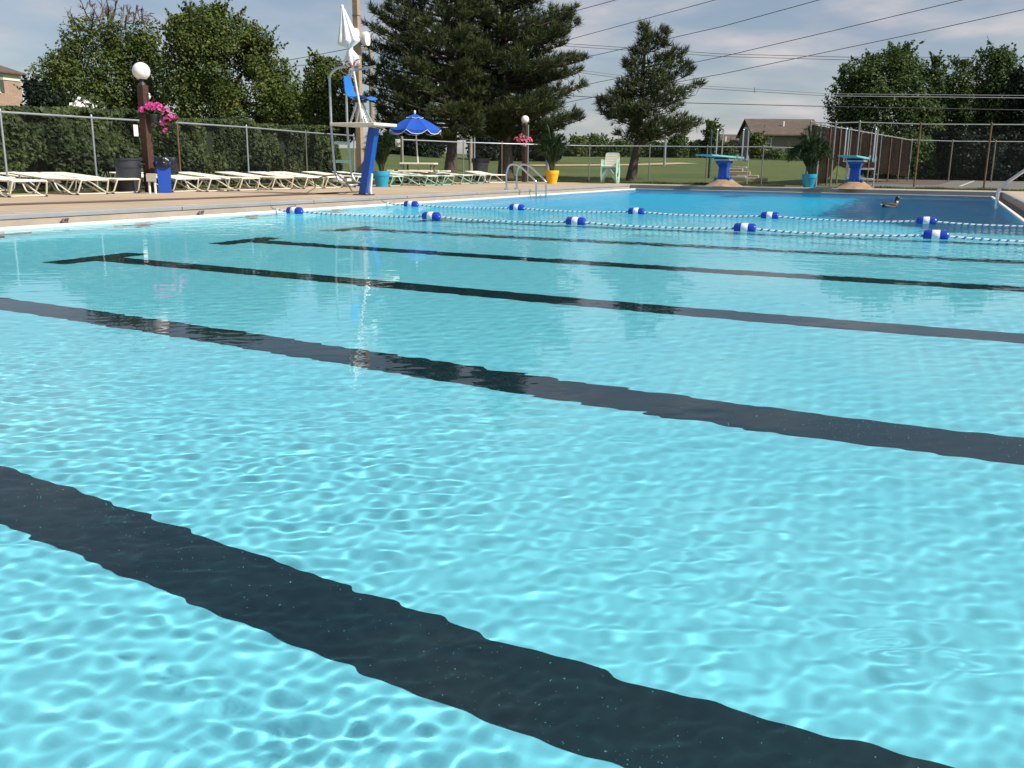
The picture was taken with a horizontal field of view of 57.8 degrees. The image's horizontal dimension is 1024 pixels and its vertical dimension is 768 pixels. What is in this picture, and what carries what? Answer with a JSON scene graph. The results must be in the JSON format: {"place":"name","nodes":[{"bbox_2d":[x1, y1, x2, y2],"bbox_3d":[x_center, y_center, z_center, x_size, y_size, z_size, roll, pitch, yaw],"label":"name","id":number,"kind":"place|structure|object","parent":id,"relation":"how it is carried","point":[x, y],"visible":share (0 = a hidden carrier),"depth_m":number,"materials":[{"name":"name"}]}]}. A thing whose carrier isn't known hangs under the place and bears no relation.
{"place":"outdoors","nodes":[
{"label":"outdoors","id":0,"kind":"place"},
{"bbox_2d":[0,148,977,190],"bbox_3d":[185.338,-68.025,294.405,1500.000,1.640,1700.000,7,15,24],"label":"ground","id":1,"kind":"structure","parent":0,"point":[795,167],"depth_m":45.03,"materials":[{"name":"green plant"}]},
{"bbox_2d":[0,65,26,106],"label":"brick house","id":2,"kind":"structure","parent":1,"relation":"on","point":[10,94],"depth_m":75.43,"materials":[{"name":"beige brick"}]},
{"bbox_2d":[20,73,73,107],"bbox_3d":[-18.165,-10.252,36.721,2.140,3.917,2.139,-10,17,-37],"label":"evergreen shrub","id":3,"kind":"object","parent":1,"relation":"on","point":[37,94],"visible":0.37,"depth_m":36.17,"materials":[{"name":"green plant"}]},
{"bbox_2d":[69,94,106,110],"bbox_3d":[-11.862,-7.559,25.902,1.309,1.073,1.276,7,15,24],"label":"flowering shrub","id":4,"kind":"object","parent":1,"relation":"on","point":[84,101],"visible":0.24,"depth_m":25.68,"materials":[{"name":"white plant"}]},
{"bbox_2d":[12,0,175,109],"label":"tree","id":5,"kind":"object","parent":1,"relation":"on","point":[66,72],"visible":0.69,"depth_m":40.67,"materials":[{"name":"green plant"}]},
{"bbox_2d":[0,105,343,188],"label":"hedge","id":6,"kind":"object","parent":1,"relation":"on","point":[190,161],"visible":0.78,"depth_m":22.87,"materials":[{"name":"green plant"}]},
{"bbox_2d":[0,109,354,190],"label":"chain link fence","id":7,"kind":"object","parent":1,"relation":"on","point":[91,118],"visible":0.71,"depth_m":22.08,"materials":[{"name":"metal"}]},
{"bbox_2d":[153,0,313,125],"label":"tree","id":8,"kind":"object","parent":1,"relation":"on","point":[201,36],"visible":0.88,"depth_m":38.91,"materials":[{"name":"green plant"}]},
{"bbox_2d":[291,46,363,174],"bbox_3d":[-7.364,-10.985,37.614,2.916,5.088,2.592,7,15,24],"label":"tree","id":9,"kind":"object","parent":1,"relation":"on","point":[315,100],"visible":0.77,"depth_m":36.87,"materials":[{"name":"green plant"}]},
{"bbox_2d":[352,0,369,181],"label":"timber pole","id":10,"kind":"object","parent":1,"relation":"on","point":[364,37],"visible":0.53,"depth_m":28.35,"materials":[{"name":"brown wood"}]},
{"bbox_2d":[361,32,380,127],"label":"utility pole","id":11,"kind":"object","parent":1,"relation":"on","point":[371,112],"visible":0.2,"depth_m":55.32,"materials":[{"name":"grey metal"}]},
{"bbox_2d":[363,0,960,137],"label":"power line","id":12,"kind":"object","parent":11,"relation":"attached to","point":[796,39],"visible":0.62,"depth_m":40.09,"materials":[{"name":"grey"}]},
{"bbox_2d":[566,9,1023,102],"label":"power line","id":13,"kind":"object","parent":11,"relation":"attached to","point":[839,49],"visible":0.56,"depth_m":41.04,"materials":[{"name":"grey metal"}]},
{"bbox_2d":[351,0,497,179],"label":"pine tree","id":14,"kind":"object","parent":1,"relation":"on","point":[420,94],"visible":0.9,"depth_m":33.49,"materials":[{"name":"green plant"}]},
{"bbox_2d":[403,135,446,157],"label":"bush","id":15,"kind":"object","parent":1,"relation":"on","point":[431,152],"visible":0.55,"depth_m":53.60,"materials":[{"name":"green plant"}]},
{"bbox_2d":[465,135,499,160],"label":"bush","id":16,"kind":"object","parent":1,"relation":"on","point":[487,149],"visible":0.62,"depth_m":53.63,"materials":[{"name":"green plant"}]},
{"bbox_2d":[0,181,1023,213],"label":"pool deck","id":17,"kind":"structure","parent":1,"relation":"on","point":[409,189],"depth_m":17.64,"materials":[{"name":"beige concrete"}]},
{"bbox_2d":[0,176,47,197],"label":"chaise lounge","id":18,"kind":"object","parent":17,"relation":"on","point":[9,180],"visible":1,"depth_m":15.76,"materials":[{"name":"beige plastic"}]},
{"bbox_2d":[0,171,76,189],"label":"chaise lounge","id":19,"kind":"object","parent":17,"relation":"on","point":[12,175],"visible":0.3,"depth_m":18.62,"materials":[{"name":"white plastic"}]},
{"bbox_2d":[9,172,108,194],"bbox_3d":[-8.462,-3.751,17.318,1.889,0.379,0.692,7,15,24],"label":"chaise lounge","id":20,"kind":"object","parent":17,"relation":"on","point":[49,177],"visible":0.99,"depth_m":17.24,"materials":[{"name":"white plastic"}]},
{"bbox_2d":[40,172,139,193],"bbox_3d":[-8.213,-3.924,18.062,1.889,0.379,0.692,5,14,19],"label":"chaise lounge","id":21,"kind":"object","parent":17,"relation":"on","point":[68,174],"visible":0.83,"depth_m":17.98,"materials":[{"name":"white plastic"}]},
{"bbox_2d":[111,158,144,192],"bbox_3d":[-7.540,-4.102,18.234,0.565,0.660,0.523,12,18,40],"label":"trash can","id":22,"kind":"object","parent":17,"relation":"on","point":[127,167],"visible":0.97,"depth_m":18.05,"materials":[{"name":"grey plastic"}]},
{"bbox_2d":[132,62,154,191],"bbox_3d":[-7.246,-5.034,18.335,0.336,2.533,0.336,7,15,24],"label":"globe lamp","id":23,"kind":"object","parent":17,"relation":"on","point":[141,71],"visible":0.96,"depth_m":18.26,"materials":[{"name":"brown wood"}]},
{"bbox_2d":[146,173,156,193],"bbox_3d":[-6.938,-3.858,17.842,0.178,0.380,0.118,-3,14,-17],"label":"electrical box","id":24,"kind":"object","parent":17,"relation":"on","point":[150,177],"visible":1,"depth_m":17.79,"materials":[{"name":"beige metal"}]},
{"bbox_2d":[109,172,198,191],"bbox_3d":[-7.438,-4.202,19.266,1.889,0.379,0.692,7,15,25],"label":"chaise lounge","id":25,"kind":"object","parent":17,"relation":"on","point":[175,179],"visible":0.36,"depth_m":19.10,"materials":[{"name":"white plastic"}]},
{"bbox_2d":[153,162,173,192],"bbox_3d":[-6.906,-4.101,18.389,0.397,0.600,0.394,7,15,24],"label":"recycling bin","id":26,"kind":"object","parent":17,"relation":"on","point":[164,176],"visible":1,"depth_m":18.27,"materials":[{"name":"blue plastic"}]},
{"bbox_2d":[154,157,178,188],"bbox_3d":[-7.558,-4.561,20.077,0.647,0.700,0.659,7,15,24],"label":"trash can","id":27,"kind":"object","parent":17,"relation":"on","point":[175,168],"visible":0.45,"depth_m":19.91,"materials":[{"name":"grey plastic"}]},
{"bbox_2d":[0,191,358,205],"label":"deck drain","id":28,"kind":"object","parent":17,"relation":"on","point":[39,203],"visible":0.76,"depth_m":14.87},
{"bbox_2d":[141,172,229,191],"bbox_3d":[-6.977,-4.308,19.736,1.889,0.379,0.692,6,14,20],"label":"chaise lounge","id":29,"kind":"object","parent":17,"relation":"on","point":[210,179],"visible":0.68,"depth_m":19.60,"materials":[{"name":"white plastic"}]},
{"bbox_2d":[179,172,259,190],"bbox_3d":[-6.564,-4.505,20.584,1.889,0.379,0.692,6,14,20],"label":"chaise lounge","id":30,"kind":"object","parent":17,"relation":"on","point":[201,175],"visible":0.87,"depth_m":20.48,"materials":[{"name":"white plastic"}]},
{"bbox_2d":[215,172,293,189],"bbox_3d":[-6.050,-4.774,21.741,1.889,0.379,0.692,8,15,27],"label":"chaise lounge","id":31,"kind":"object","parent":17,"relation":"on","point":[246,175],"visible":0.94,"depth_m":21.68,"materials":[{"name":"white plastic"}]},
{"bbox_2d":[248,172,323,188],"bbox_3d":[-5.519,-4.978,22.626,1.889,0.379,0.692,8,15,27],"label":"chaise lounge","id":32,"kind":"object","parent":17,"relation":"on","point":[275,174],"visible":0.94,"depth_m":22.50,"materials":[{"name":"white plastic"}]},
{"bbox_2d":[272,171,343,187],"bbox_3d":[-5.177,-5.144,23.339,1.889,0.379,0.692,7,15,27],"label":"chaise lounge","id":33,"kind":"object","parent":17,"relation":"on","point":[294,174],"visible":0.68,"depth_m":23.31,"materials":[{"name":"white plastic"}]},
{"bbox_2d":[302,171,360,186],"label":"chaise lounge","id":34,"kind":"object","parent":17,"relation":"on","point":[317,172],"visible":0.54,"depth_m":24.59,"materials":[{"name":"white plastic"}]},
{"bbox_2d":[328,63,396,194],"bbox_3d":[-2.926,-4.942,18.111,1.089,2.481,0.820,7,15,24],"label":"lifeguard chair","id":35,"kind":"object","parent":17,"relation":"on","point":[364,184],"visible":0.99,"depth_m":18.08,"materials":[{"name":"blue metal"}]},
{"bbox_2d":[337,5,364,121],"bbox_3d":[-3.061,-6.026,17.562,0.452,2.184,0.409,7,15,24],"label":"closed umbrella","id":36,"kind":"object","parent":35,"relation":"on","point":[348,38],"visible":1,"depth_m":17.40,"materials":[{"name":"white fabric"}]},
{"bbox_2d":[373,171,389,186],"bbox_3d":[-3.478,-5.470,24.727,0.450,0.410,0.448,7,15,24],"label":"planter pot","id":37,"kind":"object","parent":17,"relation":"on","point":[381,178],"visible":0.99,"depth_m":24.57,"materials":[{"name":"teal plastic"}]},
{"bbox_2d":[361,122,400,170],"bbox_3d":[-3.496,-6.264,24.515,1.060,1.305,1.217,-6,15,-27],"label":"palm plant","id":38,"kind":"object","parent":37,"relation":"in","point":[385,142],"visible":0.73,"depth_m":24.41,"materials":[{"name":"green plant"}]},
{"bbox_2d":[388,172,437,185],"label":"chaise lounge","id":39,"kind":"object","parent":17,"relation":"on","point":[406,175],"visible":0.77,"depth_m":26.48,"materials":[{"name":"white plastic"}]},
{"bbox_2d":[389,110,440,183],"bbox_3d":[-2.967,-7.242,28.404,1.552,2.212,1.552,10,16,34],"label":"parasol","id":40,"kind":"object","parent":17,"relation":"on","point":[415,124],"visible":0.93,"depth_m":27.84,"materials":[{"name":"blue fabric"}]},
{"bbox_2d":[387,162,450,183],"bbox_3d":[-2.860,-6.488,28.582,1.860,0.661,1.800,1,13,3],"label":"picnic table","id":41,"kind":"object","parent":17,"relation":"on","point":[432,172],"visible":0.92,"depth_m":28.12,"materials":[{"name":"beige paint"}]},
{"bbox_2d":[390,171,454,184],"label":"chaise lounge","id":42,"kind":"object","parent":17,"relation":"on","point":[444,176],"visible":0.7,"depth_m":27.56,"materials":[{"name":"white plastic"}]},
{"bbox_2d":[471,162,489,181],"bbox_3d":[-1.118,-7.574,32.853,0.609,0.800,0.605,-12,18,-43],"label":"trash can","id":43,"kind":"object","parent":17,"relation":"on","point":[481,166],"visible":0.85,"depth_m":32.64,"materials":[{"name":"grey plastic"}]},
{"bbox_2d":[464,171,504,182],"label":"chaise lounge","id":44,"kind":"object","parent":17,"relation":"on","point":[483,173],"visible":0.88,"depth_m":31.52,"materials":[{"name":"white plastic"}]},
{"bbox_2d":[0,184,1023,219],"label":"coping","id":45,"kind":"object","parent":17,"relation":"on","point":[150,209],"visible":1,"depth_m":16.60,"materials":[{"name":"beige concrete"}]},
{"bbox_2d":[521,115,528,181],"bbox_3d":[0.457,-8.449,33.416,0.284,2.376,0.284,7,15,24],"label":"globe lamp","id":46,"kind":"object","parent":17,"relation":"on","point":[525,119],"visible":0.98,"depth_m":33.36,"materials":[{"name":"brown wood"}]},
{"bbox_2d":[504,163,546,196],"bbox_3d":[0.353,-4.660,23.578,0.925,1.844,0.727,7,15,24],"label":"pool ladder","id":47,"kind":"object","parent":17,"relation":"attached to","point":[524,170],"visible":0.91,"depth_m":23.37,"materials":[{"name":"silver metal"}]},
{"bbox_2d":[545,170,558,183],"bbox_3d":[1.355,-7.017,31.423,0.470,0.430,0.468,7,15,24],"label":"planter pot","id":48,"kind":"object","parent":17,"relation":"on","point":[551,177],"visible":1,"depth_m":31.27,"materials":[{"name":"yellow plastic"}]},
{"bbox_2d":[531,124,572,170],"bbox_3d":[1.326,-7.983,31.282,1.498,1.590,1.341,-6,15,-27],"label":"palm plant","id":49,"kind":"object","parent":48,"relation":"in","point":[548,147],"visible":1,"depth_m":31.09,"materials":[{"name":"green plant"}]},
{"bbox_2d":[601,165,619,183],"bbox_3d":[3.465,-7.481,32.503,0.568,0.866,0.612,5,14,18],"label":"armchair","id":50,"kind":"object","parent":17,"relation":"on","point":[611,175],"visible":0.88,"depth_m":32.36,"materials":[{"name":"green"}]},
{"bbox_2d":[601,158,619,181],"bbox_3d":[3.459,-7.521,32.472,0.568,0.866,0.612,5,14,18],"label":"armchair","id":51,"kind":"object","parent":50,"relation":"on","point":[610,172],"visible":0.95,"depth_m":32.30,"materials":[{"name":"green"}]},
{"bbox_2d":[600,156,619,180],"bbox_3d":[3.446,-7.603,32.410,0.568,0.866,0.612,5,14,18],"label":"armchair","id":52,"kind":"object","parent":51,"relation":"on","point":[610,167],"visible":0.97,"depth_m":32.46,"materials":[{"name":"green"}]},
{"bbox_2d":[600,153,619,177],"bbox_3d":[3.440,-7.644,32.379,0.568,0.866,0.612,5,14,18],"label":"armchair","id":53,"kind":"object","parent":52,"relation":"on","point":[611,164],"visible":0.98,"depth_m":32.51,"materials":[{"name":"green"}]},
{"bbox_2d":[696,128,748,186],"bbox_3d":[6.739,-7.324,29.816,1.275,1.884,4.770,7,15,24],"label":"diving stand","id":54,"kind":"object","parent":17,"relation":"on","point":[723,162],"visible":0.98,"depth_m":30.20,"materials":[{"name":"blue plastic"}]},
{"bbox_2d":[802,174,817,187],"bbox_3d":[9.562,-6.535,29.804,0.490,0.420,0.487,7,15,24],"label":"planter pot","id":55,"kind":"object","parent":17,"relation":"on","point":[809,180],"visible":1,"depth_m":29.64,"materials":[{"name":"blue plastic"}]},
{"bbox_2d":[786,124,838,173],"bbox_3d":[9.554,-7.493,29.593,1.725,1.617,1.604,-7,15,-30],"label":"palm plant","id":56,"kind":"object","parent":55,"relation":"in","point":[809,153],"visible":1,"depth_m":29.45,"materials":[{"name":"green plant"}]},
{"bbox_2d":[834,127,878,188],"bbox_3d":[10.381,-6.860,28.035,1.275,1.884,4.770,7,15,24],"label":"diving stand","id":57,"kind":"object","parent":17,"relation":"on","point":[855,163],"visible":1,"depth_m":28.42,"materials":[{"name":"blue metal"}]},
{"bbox_2d":[994,169,1023,208],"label":"pool ladder","id":58,"kind":"object","parent":17,"relation":"attached to","point":[1005,183],"visible":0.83,"depth_m":18.85,"materials":[{"name":"silver metal"}]},
{"bbox_2d":[440,0,592,180],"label":"pine tree","id":59,"kind":"object","parent":1,"relation":"on","point":[509,76],"visible":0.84,"depth_m":34.57,"materials":[{"name":"green plant"}]},
{"bbox_2d":[512,135,541,160],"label":"bush","id":60,"kind":"object","parent":1,"relation":"on","point":[517,151],"visible":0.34,"depth_m":53.72,"materials":[{"name":"green plant"}]},
{"bbox_2d":[568,131,590,156],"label":"bush","id":61,"kind":"object","parent":1,"relation":"on","point":[578,140],"visible":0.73,"depth_m":66.35,"materials":[{"name":"green plant"}]},
{"bbox_2d":[584,132,613,156],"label":"bush","id":62,"kind":"object","parent":1,"relation":"on","point":[594,139],"visible":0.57,"depth_m":68.62,"materials":[{"name":"green plant"}]},
{"bbox_2d":[401,137,799,184],"bbox_3d":[3.267,-7.728,32.509,14.623,1.493,2.371,-3,14,-14],"label":"chain link fence","id":63,"kind":"object","parent":1,"relation":"on","point":[589,145],"visible":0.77,"depth_m":33.30,"materials":[{"name":"grey metal"}]},
{"bbox_2d":[601,137,639,156],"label":"bush","id":64,"kind":"object","parent":1,"relation":"on","point":[621,142],"visible":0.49,"depth_m":65.89,"materials":[{"name":"green plant"}]},
{"bbox_2d":[591,20,708,180],"bbox_3d":[5.211,-10.786,35.610,4.307,6.164,4.639,7,15,24],"label":"pine tree","id":65,"kind":"object","parent":1,"relation":"on","point":[624,107],"visible":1,"depth_m":34.70,"materials":[{"name":"green plant"}]},
{"bbox_2d":[650,140,668,157],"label":"bush","id":66,"kind":"object","parent":1,"relation":"on","point":[659,151],"visible":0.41,"depth_m":67.32,"materials":[{"name":"green plant"}]},
{"bbox_2d":[663,133,689,157],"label":"bush","id":67,"kind":"object","parent":1,"relation":"on","point":[680,140],"visible":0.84,"depth_m":65.82,"materials":[{"name":"green plant"}]},
{"bbox_2d":[684,137,707,157],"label":"bush","id":68,"kind":"object","parent":1,"relation":"on","point":[698,142],"visible":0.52,"depth_m":67.89,"materials":[{"name":"green plant"}]},
{"bbox_2d":[701,118,723,157],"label":"tree","id":69,"kind":"object","parent":1,"relation":"on","point":[712,126],"visible":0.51,"depth_m":67.35,"materials":[{"name":"green plant"}]},
{"bbox_2d":[713,136,740,158],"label":"bush","id":70,"kind":"object","parent":1,"relation":"on","point":[728,151],"visible":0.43,"depth_m":65.80,"materials":[{"name":"green plant"}]},
{"bbox_2d":[746,125,774,158],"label":"bush","id":71,"kind":"object","parent":1,"relation":"on","point":[757,139],"visible":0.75,"depth_m":67.62,"materials":[{"name":"green plant"}]},
{"bbox_2d":[759,145,789,158],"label":"bush","id":72,"kind":"object","parent":1,"relation":"on","point":[777,154],"visible":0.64,"depth_m":65.89,"materials":[{"name":"green plant"}]},
{"bbox_2d":[805,123,912,184],"bbox_3d":[15.302,-9.770,39.887,0.090,2.319,16.753,10,16,33],"label":"windscreen fence","id":73,"kind":"object","parent":1,"relation":"on","point":[896,163],"visible":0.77,"depth_m":39.85,"materials":[{"name":"grey"}]},
{"bbox_2d":[821,39,960,178],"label":"tree","id":74,"kind":"object","parent":1,"relation":"on","point":[901,69],"visible":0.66,"depth_m":57.84,"materials":[{"name":"green plant"}]},
{"bbox_2d":[880,130,944,179],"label":"bush","id":75,"kind":"object","parent":1,"relation":"on","point":[926,174],"visible":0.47,"depth_m":55.12,"materials":[{"name":"green plant"}]},
{"bbox_2d":[806,120,1023,187],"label":"court fence","id":76,"kind":"object","parent":1,"relation":"on","point":[920,126],"visible":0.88,"depth_m":32.91,"materials":[{"name":"metal"}]},
{"bbox_2d":[922,50,956,131],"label":"tree","id":77,"kind":"object","parent":1,"relation":"on","point":[936,62],"visible":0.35,"depth_m":57.89,"materials":[{"name":"green plant"}]},
{"bbox_2d":[924,125,964,179],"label":"bush","id":78,"kind":"object","parent":1,"relation":"on","point":[940,164],"visible":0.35,"depth_m":55.70,"materials":[{"name":"green plant"}]},
{"bbox_2d":[939,51,980,178],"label":"tree","id":79,"kind":"object","parent":1,"relation":"on","point":[959,85],"visible":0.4,"depth_m":59.62,"materials":[{"name":"green plant"}]},
{"bbox_2d":[907,138,1022,181],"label":"court fence","id":80,"kind":"object","parent":1,"relation":"on","point":[952,141],"visible":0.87,"depth_m":47.31,"materials":[{"name":"grey metal"}]},
{"bbox_2d":[942,128,990,180],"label":"bush","id":81,"kind":"object","parent":1,"relation":"on","point":[967,150],"visible":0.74,"depth_m":53.77,"materials":[{"name":"green plant"}]},
{"bbox_2d":[963,35,1023,173],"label":"tree","id":82,"kind":"object","parent":1,"relation":"on","point":[995,64],"visible":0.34,"depth_m":56.78,"materials":[{"name":"green plant"}]},
{"bbox_2d":[975,125,1021,180],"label":"bush","id":83,"kind":"object","parent":1,"relation":"on","point":[997,167],"visible":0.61,"depth_m":53.14,"materials":[{"name":"green plant"}]},
{"bbox_2d":[992,60,1023,180],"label":"tree","id":84,"kind":"object","parent":1,"relation":"on","point":[1015,86],"visible":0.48,"depth_m":53.33,"materials":[{"name":"green plant"}]},
{"bbox_2d":[1002,130,1023,180],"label":"bush","id":85,"kind":"object","parent":1,"relation":"on","point":[1015,146],"visible":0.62,"depth_m":52.96,"materials":[{"name":"green plant"}]},
{"bbox_2d":[0,190,1023,767],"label":"water","id":86,"kind":"structure","parent":0,"point":[360,488],"depth_m":2.31,"materials":[{"name":"blue liquid"}]},
{"bbox_2d":[270,205,1023,241],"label":"lane rope","id":87,"kind":"object","parent":86,"relation":"on","point":[926,234],"visible":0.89,"depth_m":11.77,"materials":[{"name":"white"}]},
{"bbox_2d":[381,199,1023,226],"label":"lane rope","id":88,"kind":"object","parent":86,"relation":"on","point":[918,220],"visible":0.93,"depth_m":14.79,"materials":[{"name":"white"}]},
{"bbox_2d":[0,177,1023,193],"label":"pavement","id":89,"kind":"structure","parent":0,"point":[51,189],"depth_m":28.97,"materials":[{"name":"beige concrete"}]},
{"bbox_2d":[0,0,1023,181],"label":"sky","id":90,"kind":"structure","parent":0,"point":[25,25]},
{"bbox_2d":[532,162,696,165],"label":"footpath","id":91,"kind":"structure","parent":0,"point":[620,164],"depth_m":50.24,"materials":[{"name":"beige concrete"}]},
{"bbox_2d":[568,46,841,59],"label":"power line","id":92,"kind":"object","parent":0,"point":[718,56],"visible":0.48,"depth_m":108.63,"materials":[{"name":"grey metal"}]},
{"bbox_2d":[720,134,741,154],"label":"house","id":93,"kind":"structure","parent":0,"point":[727,137],"depth_m":114.83,"materials":[{"name":"beige"}]},
{"bbox_2d":[736,119,817,158],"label":"beige house","id":94,"kind":"structure","parent":0,"point":[783,131],"depth_m":105.80,"materials":[{"name":"beige"}]},
{"bbox_2d":[561,69,1016,97],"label":"power line","id":95,"kind":"object","parent":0,"point":[827,95],"visible":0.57,"depth_m":45.64,"materials":[{"name":"grey metal"}]},
{"bbox_2d":[570,95,1016,109],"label":"power line","id":96,"kind":"object","parent":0,"point":[839,106],"visible":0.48,"depth_m":49.95,"materials":[{"name":"grey metal"}]},
{"bbox_2d":[569,68,1023,95],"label":"power line","id":97,"kind":"object","parent":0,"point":[829,93],"visible":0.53,"depth_m":45.86,"materials":[{"name":"grey metal"}]},
{"bbox_2d":[576,44,1022,57],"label":"power line","id":98,"kind":"object","parent":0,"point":[776,55],"visible":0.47,"depth_m":107.73,"materials":[{"name":"grey"}]},
{"bbox_2d":[833,180,1023,189],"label":"sports court","id":99,"kind":"object","parent":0,"point":[1017,185],"visible":0.5,"depth_m":37.26,"materials":[{"name":"grey concrete"}]},
{"bbox_2d":[864,179,953,184],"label":"court border","id":100,"kind":"object","parent":99,"relation":"on","point":[917,182],"visible":0.8,"depth_m":44.71,"materials":[{"name":"grey concrete"}]},
{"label":"pool basin","id":101,"kind":"structure","parent":0,"visible":0},
{"bbox_2d":[0,188,1023,230],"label":"pool lip","id":102,"kind":"object","parent":101,"relation":"on","point":[1015,215],"visible":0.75,"depth_m":15.89,"materials":[{"name":"white concrete"}]},
{"bbox_2d":[0,186,1023,226],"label":"gutter","id":103,"kind":"object","parent":102,"relation":"on","point":[57,220],"visible":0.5,"depth_m":16.76,"materials":[{"name":"concrete"}]},
{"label":"basket hook","id":104,"kind":"object","parent":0,"visible":0},
{"bbox_2d":[138,97,178,134],"bbox_3d":[-6.942,-5.270,18.242,0.796,0.717,0.291,-1,13,-5],"label":"hanging basket","id":105,"kind":"object","parent":104,"relation":"hanging from","point":[156,111],"visible":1,"depth_m":18.16,"materials":[{"name":"pink plastic"}]},
{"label":"basket hook","id":106,"kind":"object","parent":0,"visible":0},
{"bbox_2d":[514,129,532,147],"bbox_3d":[0.381,-8.782,33.095,0.661,0.695,0.463,7,15,24],"label":"hanging basket","id":107,"kind":"object","parent":106,"relation":"hanging from","point":[526,140],"visible":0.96,"depth_m":33.02,"materials":[{"name":"pink plastic"}]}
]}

